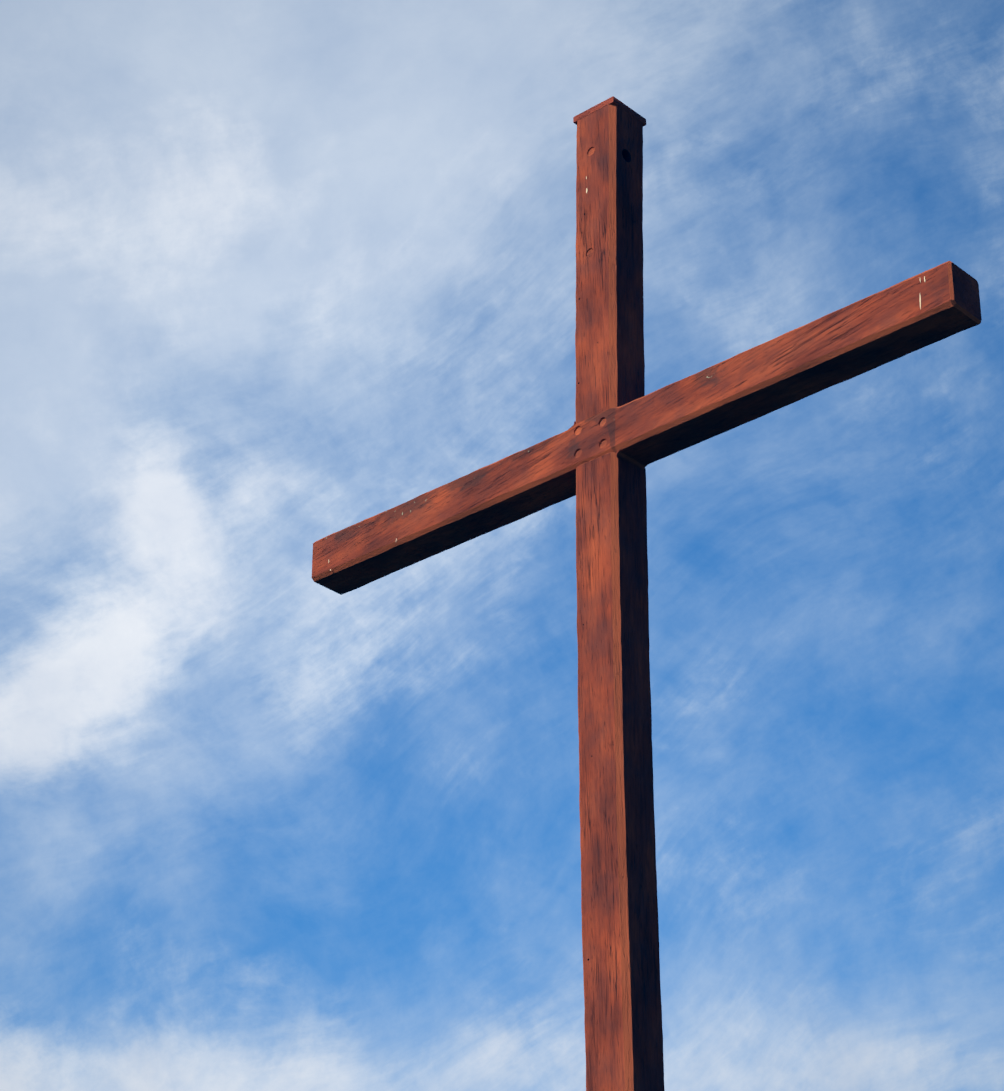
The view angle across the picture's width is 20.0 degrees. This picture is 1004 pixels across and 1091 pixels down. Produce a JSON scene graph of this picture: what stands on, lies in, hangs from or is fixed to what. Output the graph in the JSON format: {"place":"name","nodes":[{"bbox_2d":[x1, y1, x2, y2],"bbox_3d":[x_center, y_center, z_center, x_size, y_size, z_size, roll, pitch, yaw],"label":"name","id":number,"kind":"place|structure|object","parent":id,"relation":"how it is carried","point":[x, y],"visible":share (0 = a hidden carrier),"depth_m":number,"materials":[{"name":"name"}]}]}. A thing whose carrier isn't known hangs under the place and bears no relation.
{"place":"outdoors","nodes":[
{"label":"outdoors","id":0,"kind":"place"},
{"bbox_2d":[0,0,1003,1090],"label":"sky","id":1,"kind":"structure","parent":0,"point":[278,277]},
{"label":"ground","id":2,"kind":"structure","parent":0,"visible":0},
{"bbox_2d":[576,452,664,1090],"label":"post","id":3,"kind":"object","parent":2,"relation":"on","point":[622,991],"visible":1,"depth_m":8.12,"materials":[{"name":"brown wood"}]},
{"bbox_2d":[616,449,646,469],"bbox_3d":[0.396,-0.257,8.618,0.022,0.022,0.128,-23,-36,36],"label":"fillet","id":4,"kind":"object","parent":3,"relation":"attached to","point":[628,458],"visible":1,"depth_m":8.62,"materials":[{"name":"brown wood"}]},
{"bbox_2d":[312,261,981,594],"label":"cross beam","id":5,"kind":"structure","parent":3,"relation":"on","point":[871,332],"depth_m":8.50,"materials":[{"name":"brown wood"}]},
{"bbox_2d":[575,104,644,423],"bbox_3d":[0.342,-0.878,9.015,0.190,1.150,0.168,-23,-36,36],"label":"post","id":6,"kind":"object","parent":5,"relation":"on","point":[609,351],"visible":0.94,"depth_m":8.95,"materials":[{"name":"brown wood"}]},
{"bbox_2d":[573,96,645,125],"bbox_3d":[0.351,-1.394,9.281,0.171,0.047,0.169,-23,-36,36],"label":"post cap","id":7,"kind":"object","parent":6,"relation":"on","point":[610,100],"visible":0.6,"depth_m":9.22,"materials":[{"name":"paint"}]}
]}

